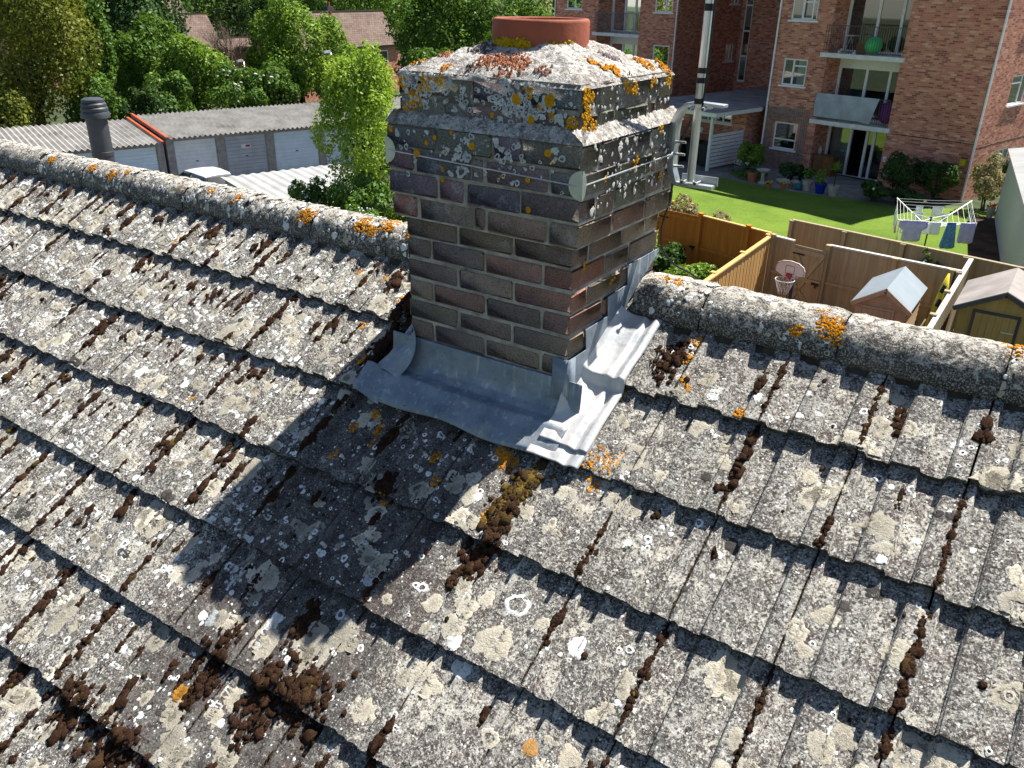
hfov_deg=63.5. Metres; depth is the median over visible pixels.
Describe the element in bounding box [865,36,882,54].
exercise ball
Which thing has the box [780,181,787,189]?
plant pot
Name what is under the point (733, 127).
bin store
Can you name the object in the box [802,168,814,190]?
plant pot
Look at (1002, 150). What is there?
window
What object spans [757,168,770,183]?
bird bath
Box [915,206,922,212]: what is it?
white garment
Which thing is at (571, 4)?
window
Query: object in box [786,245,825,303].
garden gate
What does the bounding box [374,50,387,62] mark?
window
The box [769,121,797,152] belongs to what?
window
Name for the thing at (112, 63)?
tree
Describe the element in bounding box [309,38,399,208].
lime tree
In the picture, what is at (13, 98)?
bush
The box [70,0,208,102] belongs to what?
tree
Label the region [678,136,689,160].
wheelie bin
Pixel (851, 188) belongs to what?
patio
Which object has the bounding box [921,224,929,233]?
white garment
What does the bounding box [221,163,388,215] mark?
outbuilding
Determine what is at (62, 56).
tree
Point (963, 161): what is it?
bird box
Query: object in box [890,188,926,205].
shrub
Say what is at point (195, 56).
tree
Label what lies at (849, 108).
balcony screen
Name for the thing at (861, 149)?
glazed door
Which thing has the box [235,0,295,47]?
tree
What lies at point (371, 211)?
shrub
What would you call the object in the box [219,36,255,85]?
distant house
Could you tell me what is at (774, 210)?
lawn
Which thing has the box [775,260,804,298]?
basketball hoop
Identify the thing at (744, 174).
shrub
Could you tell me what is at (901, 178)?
shrub
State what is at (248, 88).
bush
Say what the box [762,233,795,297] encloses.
timber fence
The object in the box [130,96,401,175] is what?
garage block
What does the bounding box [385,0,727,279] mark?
aerial mast
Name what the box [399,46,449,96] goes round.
tree
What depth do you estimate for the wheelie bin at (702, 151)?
39.10 m
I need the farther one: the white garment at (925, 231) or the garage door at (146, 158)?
the garage door at (146, 158)
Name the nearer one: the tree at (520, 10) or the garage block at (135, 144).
the garage block at (135, 144)
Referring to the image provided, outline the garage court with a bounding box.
[238,159,394,206]
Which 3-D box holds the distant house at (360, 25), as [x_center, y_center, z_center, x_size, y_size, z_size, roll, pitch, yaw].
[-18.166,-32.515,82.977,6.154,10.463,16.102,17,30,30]
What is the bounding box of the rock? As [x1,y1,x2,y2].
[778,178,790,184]
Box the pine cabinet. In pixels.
[812,153,839,176]
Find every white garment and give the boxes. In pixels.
[913,212,922,219]
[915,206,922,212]
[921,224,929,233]
[931,206,942,215]
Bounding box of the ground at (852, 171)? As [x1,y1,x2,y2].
[0,3,1004,332]
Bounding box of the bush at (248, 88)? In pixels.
[206,61,272,109]
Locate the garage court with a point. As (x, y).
(355, 170)
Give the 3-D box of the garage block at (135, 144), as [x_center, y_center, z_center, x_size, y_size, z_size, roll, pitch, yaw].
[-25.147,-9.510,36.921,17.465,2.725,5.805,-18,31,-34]
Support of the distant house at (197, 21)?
on the ground at (852, 171)
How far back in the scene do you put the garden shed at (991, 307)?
16.89 m
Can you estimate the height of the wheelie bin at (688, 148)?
1.116 m
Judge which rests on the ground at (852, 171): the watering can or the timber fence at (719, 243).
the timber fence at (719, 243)
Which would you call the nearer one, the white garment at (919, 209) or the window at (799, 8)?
the white garment at (919, 209)
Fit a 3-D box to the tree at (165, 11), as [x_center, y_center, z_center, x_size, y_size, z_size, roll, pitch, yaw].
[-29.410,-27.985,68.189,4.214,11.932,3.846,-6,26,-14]
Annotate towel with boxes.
[927,223,940,234]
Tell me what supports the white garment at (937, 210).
hanging from the rotary airer
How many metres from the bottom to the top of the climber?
2.015 m
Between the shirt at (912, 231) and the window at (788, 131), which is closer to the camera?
the shirt at (912, 231)
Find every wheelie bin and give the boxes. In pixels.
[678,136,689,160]
[686,139,704,162]
[698,141,715,165]
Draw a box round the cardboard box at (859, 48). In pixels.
[855,44,864,53]
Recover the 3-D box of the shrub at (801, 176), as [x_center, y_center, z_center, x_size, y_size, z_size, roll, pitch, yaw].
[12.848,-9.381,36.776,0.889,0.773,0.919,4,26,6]
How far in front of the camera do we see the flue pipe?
5.37 m
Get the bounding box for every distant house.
[0,0,186,86]
[111,13,223,92]
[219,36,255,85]
[253,2,400,103]
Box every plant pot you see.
[734,160,748,172]
[747,163,760,181]
[765,179,772,188]
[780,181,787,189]
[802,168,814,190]
[814,169,827,193]
[828,161,842,196]
[986,202,997,217]
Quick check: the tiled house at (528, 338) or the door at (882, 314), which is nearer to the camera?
the tiled house at (528, 338)
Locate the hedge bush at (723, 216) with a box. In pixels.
[694,210,731,221]
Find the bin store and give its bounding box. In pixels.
[670,87,768,170]
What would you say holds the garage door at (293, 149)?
in the garage block at (236, 141)
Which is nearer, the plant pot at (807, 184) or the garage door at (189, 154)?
the plant pot at (807, 184)
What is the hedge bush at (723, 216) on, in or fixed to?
on the ground at (852, 171)
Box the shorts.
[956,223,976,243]
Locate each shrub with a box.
[198,17,255,90]
[287,175,335,206]
[326,170,406,221]
[345,202,380,216]
[652,241,686,271]
[662,261,717,279]
[730,169,767,179]
[737,141,765,169]
[778,161,804,180]
[793,163,812,179]
[860,179,893,201]
[879,150,922,188]
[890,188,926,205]
[909,160,960,202]
[970,151,1005,210]
[1001,158,1009,183]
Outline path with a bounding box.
[968,215,999,261]
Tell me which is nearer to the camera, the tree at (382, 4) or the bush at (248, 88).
the bush at (248, 88)
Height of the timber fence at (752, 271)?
1.886 m
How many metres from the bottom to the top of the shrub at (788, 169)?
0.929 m
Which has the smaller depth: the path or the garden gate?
the garden gate
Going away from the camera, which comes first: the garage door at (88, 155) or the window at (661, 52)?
the garage door at (88, 155)
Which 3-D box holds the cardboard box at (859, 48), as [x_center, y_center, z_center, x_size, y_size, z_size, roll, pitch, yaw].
[14.904,-14.325,35.395,0.400,0.400,0.340,11,27,20]
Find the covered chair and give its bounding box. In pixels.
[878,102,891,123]
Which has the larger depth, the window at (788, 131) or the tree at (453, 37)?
the tree at (453, 37)
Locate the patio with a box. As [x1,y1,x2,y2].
[677,160,941,206]
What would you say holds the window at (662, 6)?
in the apartment building
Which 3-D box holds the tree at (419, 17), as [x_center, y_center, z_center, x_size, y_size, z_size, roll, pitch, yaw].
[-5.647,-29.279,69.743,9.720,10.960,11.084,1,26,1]
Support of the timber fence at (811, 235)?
on the ground at (852, 171)
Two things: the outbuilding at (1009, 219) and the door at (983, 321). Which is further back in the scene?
the outbuilding at (1009, 219)
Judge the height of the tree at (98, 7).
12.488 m
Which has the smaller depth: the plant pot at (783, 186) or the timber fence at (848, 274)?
the timber fence at (848, 274)
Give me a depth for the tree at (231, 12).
112.25 m
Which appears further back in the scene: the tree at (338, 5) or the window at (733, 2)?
the tree at (338, 5)
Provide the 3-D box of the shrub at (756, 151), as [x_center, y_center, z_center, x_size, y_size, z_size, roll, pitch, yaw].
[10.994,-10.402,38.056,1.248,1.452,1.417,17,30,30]
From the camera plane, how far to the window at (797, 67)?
37.47 m
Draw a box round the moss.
[0,174,995,767]
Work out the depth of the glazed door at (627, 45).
50.23 m
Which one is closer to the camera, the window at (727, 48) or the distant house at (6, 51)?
the window at (727, 48)
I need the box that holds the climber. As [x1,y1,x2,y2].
[919,247,940,265]
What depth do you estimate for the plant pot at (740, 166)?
37.42 m
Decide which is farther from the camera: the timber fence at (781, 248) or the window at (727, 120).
the window at (727, 120)
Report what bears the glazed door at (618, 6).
in the apartment building
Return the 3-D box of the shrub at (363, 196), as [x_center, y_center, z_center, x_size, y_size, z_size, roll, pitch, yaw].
[-4.827,-5.600,27.004,3.569,2.850,2.669,17,30,30]
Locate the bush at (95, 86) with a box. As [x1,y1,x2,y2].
[62,61,130,123]
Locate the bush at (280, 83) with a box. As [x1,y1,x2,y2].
[252,60,301,105]
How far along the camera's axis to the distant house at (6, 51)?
95.37 m
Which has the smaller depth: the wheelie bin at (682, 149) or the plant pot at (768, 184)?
the plant pot at (768, 184)
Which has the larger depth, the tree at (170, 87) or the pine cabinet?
the tree at (170, 87)
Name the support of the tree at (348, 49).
on the ground at (852, 171)
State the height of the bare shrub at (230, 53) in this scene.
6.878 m
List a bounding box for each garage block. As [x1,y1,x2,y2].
[0,117,167,173]
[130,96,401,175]
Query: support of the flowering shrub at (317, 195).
on the ground at (852, 171)
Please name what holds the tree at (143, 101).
on the ground at (852, 171)
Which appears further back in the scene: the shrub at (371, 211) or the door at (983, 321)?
the shrub at (371, 211)
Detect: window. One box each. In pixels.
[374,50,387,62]
[565,0,582,10]
[652,0,673,13]
[652,45,669,68]
[701,115,732,125]
[723,44,733,62]
[730,0,740,4]
[737,0,753,81]
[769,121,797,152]
[778,58,807,88]
[788,0,819,22]
[996,147,1008,171]
[1005,74,1023,107]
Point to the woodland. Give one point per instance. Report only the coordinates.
(206, 6)
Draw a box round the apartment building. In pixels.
[554,0,1023,201]
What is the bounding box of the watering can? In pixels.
[791,181,802,189]
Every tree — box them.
[0,0,104,127]
[0,0,116,119]
[58,0,118,103]
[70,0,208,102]
[84,0,138,118]
[112,9,181,106]
[119,84,167,119]
[142,70,196,113]
[144,0,175,63]
[151,32,236,110]
[187,0,258,36]
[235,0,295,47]
[244,15,288,101]
[248,0,347,103]
[285,0,355,10]
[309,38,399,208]
[314,41,368,98]
[352,0,410,53]
[382,0,500,75]
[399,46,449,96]
[401,1,468,54]
[473,0,554,37]
[482,0,552,41]
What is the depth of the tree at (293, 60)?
58.08 m
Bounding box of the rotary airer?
[896,198,976,245]
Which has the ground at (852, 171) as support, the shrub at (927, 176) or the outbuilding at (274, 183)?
the shrub at (927, 176)
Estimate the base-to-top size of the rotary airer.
1.590 m
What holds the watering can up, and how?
on the patio
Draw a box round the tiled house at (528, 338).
[0,16,1023,767]
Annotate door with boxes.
[74,153,92,157]
[114,147,160,171]
[173,138,219,174]
[224,133,269,175]
[273,129,319,170]
[324,127,360,164]
[610,36,637,55]
[611,0,640,33]
[812,157,821,174]
[821,159,831,176]
[824,122,885,180]
[835,58,900,122]
[842,0,912,55]
[861,307,890,319]
[969,312,1017,343]
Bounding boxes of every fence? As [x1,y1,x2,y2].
[657,210,697,266]
[693,212,772,289]
[703,233,771,292]
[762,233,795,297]
[787,219,1023,326]
[817,244,963,326]
[927,258,973,331]
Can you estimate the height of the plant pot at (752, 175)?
0.787 m
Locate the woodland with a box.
[179,0,554,41]
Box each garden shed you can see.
[850,266,927,324]
[952,268,1023,360]
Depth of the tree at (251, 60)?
62.06 m
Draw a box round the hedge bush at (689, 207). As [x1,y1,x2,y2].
[656,193,699,233]
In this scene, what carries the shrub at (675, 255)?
on the flower bed
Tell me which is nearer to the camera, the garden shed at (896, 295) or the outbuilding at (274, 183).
the garden shed at (896, 295)
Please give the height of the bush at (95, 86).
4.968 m
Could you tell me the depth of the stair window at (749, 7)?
49.60 m
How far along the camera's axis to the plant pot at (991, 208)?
30.92 m
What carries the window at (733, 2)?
in the apartment building
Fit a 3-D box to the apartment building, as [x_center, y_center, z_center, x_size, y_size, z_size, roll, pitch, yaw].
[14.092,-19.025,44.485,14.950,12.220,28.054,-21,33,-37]
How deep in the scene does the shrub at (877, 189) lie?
32.88 m
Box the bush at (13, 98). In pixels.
[0,79,42,128]
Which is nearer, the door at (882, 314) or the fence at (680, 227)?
the door at (882, 314)
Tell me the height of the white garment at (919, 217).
0.250 m
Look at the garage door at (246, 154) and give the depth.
42.22 m
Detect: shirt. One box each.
[898,220,927,241]
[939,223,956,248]
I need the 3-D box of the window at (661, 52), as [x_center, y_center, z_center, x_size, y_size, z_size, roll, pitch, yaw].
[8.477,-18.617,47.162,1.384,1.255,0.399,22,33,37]
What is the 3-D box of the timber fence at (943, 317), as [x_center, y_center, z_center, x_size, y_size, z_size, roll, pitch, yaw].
[8.319,-0.537,16.702,0.184,1.906,9.508,17,30,30]
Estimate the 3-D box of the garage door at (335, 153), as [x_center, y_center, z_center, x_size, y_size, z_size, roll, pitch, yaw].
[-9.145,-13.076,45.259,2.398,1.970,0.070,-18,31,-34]
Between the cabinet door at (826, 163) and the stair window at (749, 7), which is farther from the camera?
the stair window at (749, 7)
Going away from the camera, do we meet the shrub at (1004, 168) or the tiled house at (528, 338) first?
the tiled house at (528, 338)
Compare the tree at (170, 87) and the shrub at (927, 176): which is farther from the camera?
the tree at (170, 87)
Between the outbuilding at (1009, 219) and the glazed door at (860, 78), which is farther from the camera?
the glazed door at (860, 78)
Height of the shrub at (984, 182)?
2.361 m
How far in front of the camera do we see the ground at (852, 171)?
38.15 m
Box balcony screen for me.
[813,93,879,123]
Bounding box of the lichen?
[0,36,1023,767]
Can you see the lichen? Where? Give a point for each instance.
(726, 676)
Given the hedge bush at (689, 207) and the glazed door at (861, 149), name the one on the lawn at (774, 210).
the hedge bush at (689, 207)
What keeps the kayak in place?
on the yard
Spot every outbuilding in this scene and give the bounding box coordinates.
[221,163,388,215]
[994,147,1023,266]
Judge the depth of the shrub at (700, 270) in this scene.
21.59 m
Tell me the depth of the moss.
2.59 m
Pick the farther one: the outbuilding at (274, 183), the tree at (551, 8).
the tree at (551, 8)
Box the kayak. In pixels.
[924,273,949,326]
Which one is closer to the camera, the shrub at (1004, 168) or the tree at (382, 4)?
the shrub at (1004, 168)
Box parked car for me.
[178,167,231,184]
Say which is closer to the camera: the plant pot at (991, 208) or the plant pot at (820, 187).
the plant pot at (991, 208)
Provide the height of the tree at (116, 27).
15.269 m
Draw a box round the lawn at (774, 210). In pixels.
[656,176,994,254]
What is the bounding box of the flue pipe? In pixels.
[80,97,114,161]
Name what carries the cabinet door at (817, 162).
in the pine cabinet
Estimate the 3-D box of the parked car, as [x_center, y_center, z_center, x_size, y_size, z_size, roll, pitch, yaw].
[-13.812,-8.922,37.043,4.128,1.490,2.156,23,33,38]
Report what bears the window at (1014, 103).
in the apartment building
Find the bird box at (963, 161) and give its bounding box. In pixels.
[959,157,967,165]
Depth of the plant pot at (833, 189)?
33.84 m

